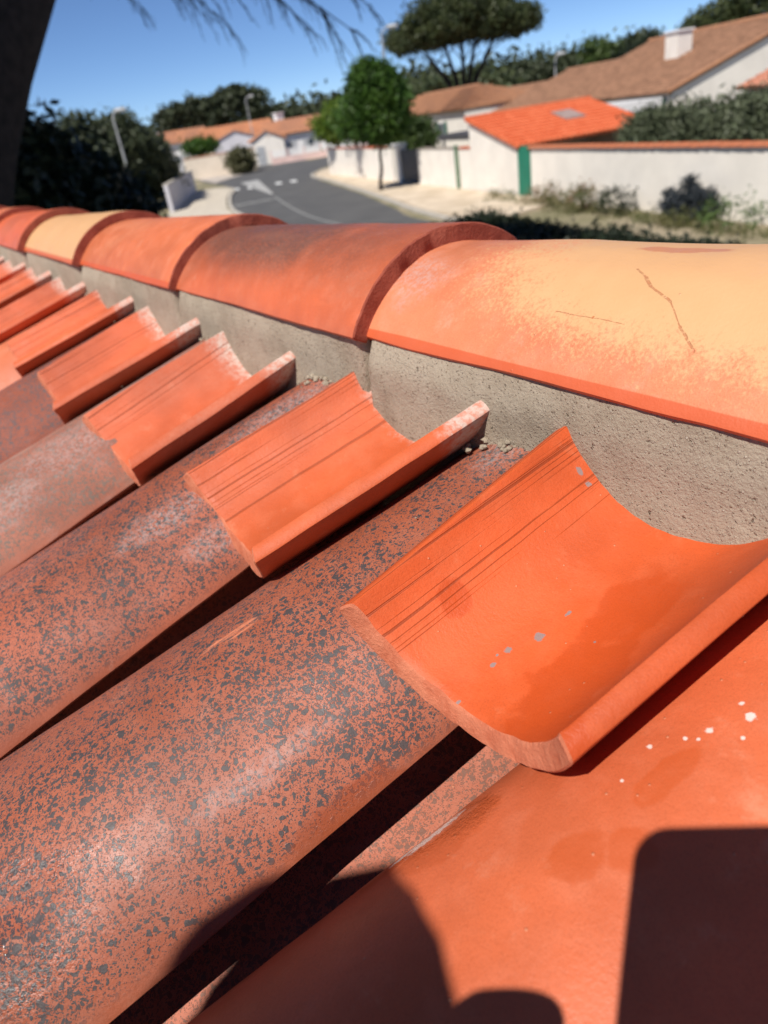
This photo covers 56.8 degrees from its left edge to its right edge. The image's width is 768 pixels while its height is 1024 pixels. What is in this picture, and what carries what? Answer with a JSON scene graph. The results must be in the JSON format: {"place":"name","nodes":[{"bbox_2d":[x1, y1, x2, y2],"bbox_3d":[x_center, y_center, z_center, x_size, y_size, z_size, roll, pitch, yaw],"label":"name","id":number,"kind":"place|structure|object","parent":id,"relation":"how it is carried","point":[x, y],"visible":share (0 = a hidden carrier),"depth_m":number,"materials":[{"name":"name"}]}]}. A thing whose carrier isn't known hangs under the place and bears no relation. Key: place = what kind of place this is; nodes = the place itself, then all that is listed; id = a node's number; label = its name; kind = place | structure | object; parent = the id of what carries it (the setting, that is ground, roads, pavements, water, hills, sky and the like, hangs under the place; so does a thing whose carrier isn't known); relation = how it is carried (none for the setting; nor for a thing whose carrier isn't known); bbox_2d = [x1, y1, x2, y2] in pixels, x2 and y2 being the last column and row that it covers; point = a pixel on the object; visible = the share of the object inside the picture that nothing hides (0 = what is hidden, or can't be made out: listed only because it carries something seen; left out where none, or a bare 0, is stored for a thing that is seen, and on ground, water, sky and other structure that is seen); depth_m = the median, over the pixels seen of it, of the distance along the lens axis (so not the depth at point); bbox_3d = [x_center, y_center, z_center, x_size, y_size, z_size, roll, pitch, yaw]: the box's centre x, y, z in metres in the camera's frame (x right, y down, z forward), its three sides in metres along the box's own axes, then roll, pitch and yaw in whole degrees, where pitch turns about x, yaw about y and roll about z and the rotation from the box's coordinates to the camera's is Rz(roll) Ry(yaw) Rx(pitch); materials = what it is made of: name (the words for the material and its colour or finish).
{"place":"outdoors","nodes":[
{"label":"outdoors","id":0,"kind":"place"},
{"bbox_2d":[167,188,233,217],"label":"pavement","id":1,"kind":"structure","parent":0,"point":[205,202],"depth_m":48.44,"materials":[{"name":"concrete"}]},
{"bbox_2d":[198,173,246,182],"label":"pavement","id":2,"kind":"structure","parent":0,"point":[217,179],"depth_m":76.48,"materials":[{"name":"beige concrete"}]},
{"bbox_2d":[179,160,439,223],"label":"road","id":3,"kind":"structure","parent":0,"point":[306,193],"depth_m":41.43,"materials":[{"name":"grey asphalt"}]},
{"bbox_2d":[245,95,253,136],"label":"street lamp","id":4,"kind":"object","parent":3,"relation":"on","point":[248,112],"visible":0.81,"depth_m":94.56,"materials":[{"name":"metal"}]},
{"bbox_2d":[242,180,272,193],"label":"painted island","id":5,"kind":"structure","parent":3,"relation":"on","point":[257,184],"depth_m":58.62,"materials":[{"name":"paint"}]},
{"bbox_2d":[247,129,285,165],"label":"house","id":6,"kind":"structure","parent":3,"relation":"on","point":[262,144],"depth_m":88.52,"materials":[{"name":"paint"}]},
{"bbox_2d":[256,146,267,165],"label":"door","id":7,"kind":"structure","parent":6,"relation":"in","point":[260,150],"depth_m":88.90,"materials":[{"name":"metal"}]},
{"bbox_2d":[275,196,338,223],"bbox_3d":[-3.458,-14.873,35.363,1.041,0.001,27.368,-16,30,-12],"label":"line","id":8,"kind":"object","parent":3,"relation":"on","point":[304,213],"visible":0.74,"depth_m":36.02,"materials":[{"name":"paint"}]},
{"bbox_2d":[260,145,384,174],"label":"side road","id":9,"kind":"structure","parent":0,"point":[311,165],"depth_m":73.12,"materials":[{"name":"grey asphalt"}]},
{"bbox_2d":[27,0,716,132],"label":"sky","id":10,"kind":"structure","parent":0,"point":[96,54],"materials":[{"name":"blue"}]},
{"bbox_2d":[0,206,767,1023],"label":"ridge house","id":11,"kind":"structure","parent":0,"point":[382,622],"depth_m":0.36,"materials":[{"name":"orange ceramic"}]},
{"bbox_2d":[315,168,557,217],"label":"sandy pavement","id":12,"kind":"structure","parent":0,"point":[448,201],"depth_m":32.83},
{"bbox_2d":[334,53,417,190],"bbox_3d":[-0.291,-20.828,38.178,4.430,6.561,4.402,-26,33,-27],"label":"round tree","id":13,"kind":"object","parent":12,"relation":"on","point":[380,115],"visible":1,"depth_m":36.77,"materials":[{"name":"green plant"}]},
{"bbox_2d":[158,144,767,243],"bbox_3d":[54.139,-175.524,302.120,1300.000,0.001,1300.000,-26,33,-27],"label":"ground","id":14,"kind":"structure","parent":0,"point":[584,220],"depth_m":22.49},
{"bbox_2d":[14,97,168,217],"bbox_3d":[-8.178,-7.738,18.413,4.575,6.297,10.892,-4,30,8],"label":"tall hedge","id":15,"kind":"object","parent":14,"relation":"on","point":[56,167],"visible":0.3,"depth_m":15.92,"materials":[{"name":"green plant"}]},
{"bbox_2d":[55,108,136,175],"bbox_3d":[-19.742,-23.401,47.960,7.111,7.033,6.655,-26,33,-27],"label":"garden tree","id":16,"kind":"object","parent":14,"relation":"on","point":[103,143],"visible":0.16,"depth_m":46.21,"materials":[{"name":"green plant"}]},
{"bbox_2d":[112,107,126,165],"bbox_3d":[-16.604,-23.038,46.953,1.109,6.431,0.262,-7,29,4],"label":"street lamp","id":17,"kind":"object","parent":14,"relation":"on","point":[120,109],"visible":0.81,"depth_m":45.85,"materials":[{"name":"metal"}]},
{"bbox_2d":[94,105,183,203],"bbox_3d":[-18.006,-25.224,50.625,6.110,7.080,7.118,-13,29,-6],"label":"garden tree","id":18,"kind":"object","parent":14,"relation":"on","point":[144,148],"visible":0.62,"depth_m":48.94,"materials":[{"name":"green plant"}]},
{"bbox_2d":[135,119,190,175],"bbox_3d":[-18.216,-27.153,55.148,5.365,6.039,6.105,7,33,27],"label":"garden tree","id":19,"kind":"object","parent":14,"relation":"on","point":[170,150],"depth_m":55.53,"materials":[{"name":"green plant"}]},
{"bbox_2d":[139,141,190,201],"bbox_3d":[-17.618,-25.295,52.948,5.522,4.854,6.480,-1,30,14],"label":"olive shrub","id":20,"kind":"object","parent":14,"relation":"on","point":[166,177],"visible":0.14,"depth_m":52.12,"materials":[{"name":"green plant"}]},
{"bbox_2d":[162,170,196,211],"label":"shaded wall","id":21,"kind":"structure","parent":14,"relation":"on","point":[178,194],"depth_m":51.12,"materials":[{"name":"stone"}]},
{"bbox_2d":[157,126,206,171],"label":"house","id":22,"kind":"structure","parent":14,"relation":"on","point":[183,134],"depth_m":108.97,"materials":[{"name":"orange tile"}]},
{"bbox_2d":[175,155,184,164],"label":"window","id":23,"kind":"structure","parent":22,"relation":"in","point":[181,157],"depth_m":108.64,"materials":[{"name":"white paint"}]},
{"bbox_2d":[146,90,236,132],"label":"pine tree","id":24,"kind":"object","parent":14,"relation":"on","point":[176,115],"visible":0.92,"depth_m":117.22,"materials":[{"name":"green plant"}]},
{"bbox_2d":[177,131,222,158],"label":"clipped bush","id":25,"kind":"object","parent":14,"relation":"on","point":[195,146],"visible":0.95,"depth_m":82.03,"materials":[{"name":"green plant"}]},
{"bbox_2d":[183,147,257,179],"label":"garden wall","id":26,"kind":"structure","parent":14,"relation":"on","point":[206,166],"depth_m":80.77,"materials":[{"name":"beige paint"}]},
{"bbox_2d":[212,187,242,213],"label":"kerb","id":27,"kind":"structure","parent":14,"relation":"on","point":[232,210],"depth_m":48.09,"materials":[{"name":"concrete"}]},
{"bbox_2d":[215,129,256,153],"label":"house","id":28,"kind":"structure","parent":14,"relation":"on","point":[233,137],"depth_m":95.78,"materials":[{"name":"paint"}]},
{"bbox_2d":[200,118,271,154],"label":"house","id":29,"kind":"structure","parent":14,"relation":"on","point":[245,126],"depth_m":105.56,"materials":[{"name":"orange tile"}]},
{"bbox_2d":[200,82,272,126],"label":"pine tree","id":30,"kind":"object","parent":14,"relation":"on","point":[237,94],"visible":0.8,"depth_m":118.51,"materials":[{"name":"green plant"}]},
{"bbox_2d":[0,0,473,207],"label":"overhanging pine","id":31,"kind":"object","parent":14,"relation":"on","point":[24,25],"visible":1,"depth_m":7.35,"materials":[{"name":"green plant"}]},
{"bbox_2d":[220,143,262,174],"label":"round bush","id":32,"kind":"object","parent":14,"relation":"on","point":[239,160],"visible":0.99,"depth_m":77.04,"materials":[{"name":"green plant"}]},
{"bbox_2d":[260,114,359,155],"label":"house","id":33,"kind":"structure","parent":14,"relation":"on","point":[296,131],"depth_m":89.76,"materials":[{"name":"orange tile"}]},
{"bbox_2d":[272,112,283,120],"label":"chimney","id":34,"kind":"object","parent":33,"relation":"on","point":[279,116],"visible":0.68,"depth_m":94.07,"materials":[{"name":"white paint"}]},
{"bbox_2d":[284,142,291,155],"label":"door","id":35,"kind":"structure","parent":33,"relation":"in","point":[287,145],"depth_m":89.42,"materials":[{"name":"metal"}]},
{"bbox_2d":[284,140,297,150],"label":"window","id":36,"kind":"structure","parent":33,"relation":"in","point":[294,144],"depth_m":89.47,"materials":[{"name":"white paint"}]},
{"bbox_2d":[303,137,318,148],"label":"window","id":37,"kind":"structure","parent":33,"relation":"in","point":[310,141],"depth_m":89.79,"materials":[{"name":"white paint"}]},
{"bbox_2d":[270,141,367,164],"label":"picket fence","id":38,"kind":"object","parent":14,"relation":"on","point":[299,156],"visible":0.66,"depth_m":86.64,"materials":[{"name":"white paint"}]},
{"bbox_2d":[305,94,344,150],"bbox_3d":[-3.620,-28.470,53.802,3.909,5.413,3.777,12,36,33],"label":"street tree","id":39,"kind":"object","parent":14,"relation":"on","point":[323,133],"visible":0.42,"depth_m":52.77,"materials":[{"name":"green plant"}]},
{"bbox_2d":[326,94,359,146],"bbox_3d":[-1.659,-26.785,50.177,4.124,5.535,4.415,-1,30,14],"label":"street tree","id":40,"kind":"object","parent":14,"relation":"on","point":[340,103],"visible":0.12,"depth_m":49.35,"materials":[{"name":"green plant"}]},
{"bbox_2d":[322,101,370,177],"bbox_3d":[-1.402,-25.102,47.412,4.391,5.262,4.297,-26,33,-27],"label":"street tree","id":41,"kind":"object","parent":14,"relation":"on","point":[344,128],"visible":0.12,"depth_m":47.00,"materials":[{"name":"green plant"}]},
{"bbox_2d":[326,146,391,180],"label":"wall","id":42,"kind":"structure","parent":14,"relation":"on","point":[345,161],"depth_m":49.31,"materials":[{"name":"white paint"}]},
{"bbox_2d":[177,43,546,129],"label":"wood","id":43,"kind":"object","parent":14,"relation":"on","point":[293,108],"visible":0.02,"depth_m":136.73,"materials":[{"name":"green plant"}]},
{"bbox_2d":[311,167,457,221],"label":"kerb","id":44,"kind":"structure","parent":14,"relation":"on","point":[413,209],"depth_m":34.68,"materials":[{"name":"concrete"}]},
{"bbox_2d":[381,23,397,57],"bbox_3d":[0.917,-30.145,51.819,1.307,9.031,0.263,-4,30,9],"label":"street lamp","id":45,"kind":"object","parent":14,"relation":"on","point":[390,26],"visible":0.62,"depth_m":49.73,"materials":[{"name":"metal"}]},
{"bbox_2d":[386,143,398,180],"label":"gate pillar","id":46,"kind":"structure","parent":14,"relation":"on","point":[393,164],"depth_m":43.16,"materials":[{"name":"white paint"}]},
{"bbox_2d":[393,143,406,181],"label":"gate pillar","id":47,"kind":"structure","parent":14,"relation":"on","point":[399,147],"depth_m":41.88,"materials":[{"name":"white paint"}]},
{"bbox_2d":[400,149,419,183],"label":"dark gate","id":48,"kind":"structure","parent":47,"relation":"attached to","point":[409,162],"depth_m":40.69,"materials":[{"name":"metal"}]},
{"bbox_2d":[391,111,441,148],"bbox_3d":[2.073,-22.660,43.623,4.125,3.865,4.856,-26,33,-27],"label":"garden shrub","id":49,"kind":"object","parent":14,"relation":"on","point":[423,133],"visible":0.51,"depth_m":42.99,"materials":[{"name":"green plant"}]},
{"bbox_2d":[416,146,472,189],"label":"wall","id":50,"kind":"structure","parent":14,"relation":"on","point":[436,166],"depth_m":36.25,"materials":[{"name":"white paint"}]},
{"bbox_2d":[438,130,469,146],"bbox_3d":[5.351,-18.164,36.199,3.400,2.420,4.800,-16,30,-12],"label":"carport","id":51,"kind":"object","parent":14,"relation":"on","point":[461,135],"visible":0.13,"depth_m":35.92,"materials":[{"name":"metal"}]},
{"bbox_2d":[453,145,460,188],"bbox_3d":[3.566,-16.746,34.599,0.250,2.040,0.250,-26,33,-27],"label":"post","id":52,"kind":"object","parent":14,"relation":"on","point":[456,159],"visible":0.83,"depth_m":34.50,"materials":[{"name":"metal"}]},
{"bbox_2d":[376,0,548,88],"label":"umbrella pine","id":53,"kind":"object","parent":14,"relation":"on","point":[430,26],"visible":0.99,"depth_m":59.46,"materials":[{"name":"green plant"}]},
{"bbox_2d":[410,83,528,146],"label":"corner house","id":54,"kind":"structure","parent":14,"relation":"on","point":[450,109],"depth_m":51.58,"materials":[{"name":"orange tile"}]},
{"bbox_2d":[435,122,447,134],"bbox_3d":[4.308,-28.772,53.528,0.046,1.050,2.310,-16,30,-12],"label":"window","id":55,"kind":"structure","parent":54,"relation":"in","point":[443,125],"depth_m":53.11,"materials":[{"name":"glass"}]},
{"bbox_2d":[366,39,597,143],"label":"nearer wood","id":56,"kind":"object","parent":14,"relation":"on","point":[494,77],"visible":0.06,"depth_m":94.73,"materials":[{"name":"green plant"}]},
{"bbox_2d":[482,183,518,197],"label":"weed clump","id":57,"kind":"object","parent":14,"relation":"on","point":[497,193],"visible":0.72,"depth_m":30.40,"materials":[{"name":"green plant"}]},
{"bbox_2d":[507,80,547,89],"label":"wing","id":58,"kind":"structure","parent":14,"relation":"on","point":[529,86],"depth_m":52.99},
{"bbox_2d":[496,41,583,85],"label":"garden tree","id":59,"kind":"object","parent":14,"relation":"on","point":[529,73],"visible":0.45,"depth_m":89.09,"materials":[{"name":"green plant"}]},
{"bbox_2d":[521,183,562,201],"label":"weed clump","id":60,"kind":"object","parent":14,"relation":"on","point":[535,191],"visible":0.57,"depth_m":27.11,"materials":[{"name":"green plant"}]},
{"bbox_2d":[464,96,636,196],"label":"garage","id":61,"kind":"structure","parent":14,"relation":"on","point":[501,141],"depth_m":31.16,"materials":[{"name":"orange tile"}]},
{"bbox_2d":[531,179,583,206],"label":"weed clump","id":62,"kind":"object","parent":14,"relation":"on","point":[552,196],"visible":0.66,"depth_m":26.16,"materials":[{"name":"green plant"}]},
{"bbox_2d":[555,51,565,75],"bbox_3d":[15.691,-37.310,63.198,1.007,6.131,0.263,-4,30,9],"label":"street lamp","id":63,"kind":"object","parent":14,"relation":"on","point":[560,53],"visible":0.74,"depth_m":61.72,"materials":[{"name":"metal"}]},
{"bbox_2d":[402,205,746,243],"bbox_3d":[4.698,-7.817,20.513,4.775,1.394,13.947,-19,31,-17],"label":"ground ivy","id":64,"kind":"object","parent":14,"relation":"on","point":[516,226],"visible":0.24,"depth_m":19.88,"materials":[{"name":"green plant"}]},
{"bbox_2d":[559,177,606,209],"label":"weed clump","id":65,"kind":"object","parent":14,"relation":"on","point":[570,197],"visible":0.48,"depth_m":24.73,"materials":[{"name":"green plant"}]},
{"bbox_2d":[562,183,614,212],"bbox_3d":[6.939,-10.554,24.194,1.577,1.367,1.984,-26,33,-27],"label":"weed clump","id":66,"kind":"object","parent":14,"relation":"on","point":[578,194],"visible":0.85,"depth_m":24.09,"materials":[{"name":"green plant"}]},
{"bbox_2d":[565,26,628,65],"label":"garden tree","id":67,"kind":"object","parent":14,"relation":"on","point":[596,51],"visible":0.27,"depth_m":87.54,"materials":[{"name":"green plant"}]},
{"bbox_2d":[591,184,639,216],"bbox_3d":[7.514,-9.985,23.087,1.580,1.288,1.943,-1,30,14],"label":"weed clump","id":68,"kind":"object","parent":14,"relation":"on","point":[603,201],"visible":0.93,"depth_m":23.01,"materials":[{"name":"green plant"}]},
{"bbox_2d":[480,192,767,242],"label":"verge grass","id":69,"kind":"structure","parent":14,"relation":"on","point":[647,218],"depth_m":20.97,"materials":[{"name":"green plant"}]},
{"bbox_2d":[609,32,658,59],"bbox_3d":[22.974,-39.982,65.334,5.384,6.741,4.534,-3,30,10],"label":"garden tree","id":70,"kind":"object","parent":14,"relation":"on","point":[627,49],"visible":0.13,"depth_m":63.77,"materials":[{"name":"green plant"}]},
{"bbox_2d":[604,25,665,60],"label":"garden tree","id":71,"kind":"object","parent":14,"relation":"on","point":[638,34],"visible":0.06,"depth_m":87.38,"materials":[{"name":"green plant"}]},
{"bbox_2d":[607,97,665,112],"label":"house wall","id":72,"kind":"structure","parent":14,"relation":"on","point":[629,105],"depth_m":34.19,"materials":[{"name":"white paint"}]},
{"bbox_2d":[527,140,767,224],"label":"boundary wall","id":73,"kind":"structure","parent":14,"relation":"on","point":[651,170],"depth_m":21.88,"materials":[{"name":"paint"}]},
{"bbox_2d":[647,171,724,220],"bbox_3d":[8.825,-8.882,20.443,1.477,1.701,2.869,-26,33,-27],"label":"pointed shrub","id":74,"kind":"object","parent":14,"relation":"on","point":[695,194],"visible":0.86,"depth_m":20.14,"materials":[{"name":"blue plant"}]},
{"bbox_2d":[641,198,730,229],"bbox_3d":[8.300,-8.187,19.990,1.896,1.027,2.171,-26,33,-27],"label":"weed clump","id":75,"kind":"object","parent":14,"relation":"on","point":[679,222],"visible":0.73,"depth_m":19.92,"materials":[{"name":"green plant"}]},
{"bbox_2d":[613,79,767,142],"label":"oleander hedge","id":76,"kind":"object","parent":14,"relation":"on","point":[740,116],"visible":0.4,"depth_m":22.32,"materials":[{"name":"green plant"}]},
{"bbox_2d":[675,0,767,29],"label":"pine tree","id":77,"kind":"object","parent":14,"relation":"on","point":[721,11],"visible":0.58,"depth_m":52.23,"materials":[{"name":"green plant"}]},
{"bbox_2d":[687,185,767,234],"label":"weed clump","id":78,"kind":"object","parent":14,"relation":"on","point":[720,214],"visible":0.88,"depth_m":18.38,"materials":[{"name":"green plant"}]},
{"bbox_2d":[492,59,616,111],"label":"house","id":79,"kind":"structure","parent":0,"point":[552,87],"depth_m":47.66,"materials":[{"name":"brown tile"}]},
{"bbox_2d":[541,14,767,110],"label":"brown roof house","id":80,"kind":"structure","parent":0,"point":[709,60],"depth_m":36.79,"materials":[{"name":"tile"}]},
{"bbox_2d":[736,69,767,90],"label":"pink roof house","id":81,"kind":"structure","parent":0,"point":[757,79],"depth_m":25.02,"materials":[{"name":"tile"}]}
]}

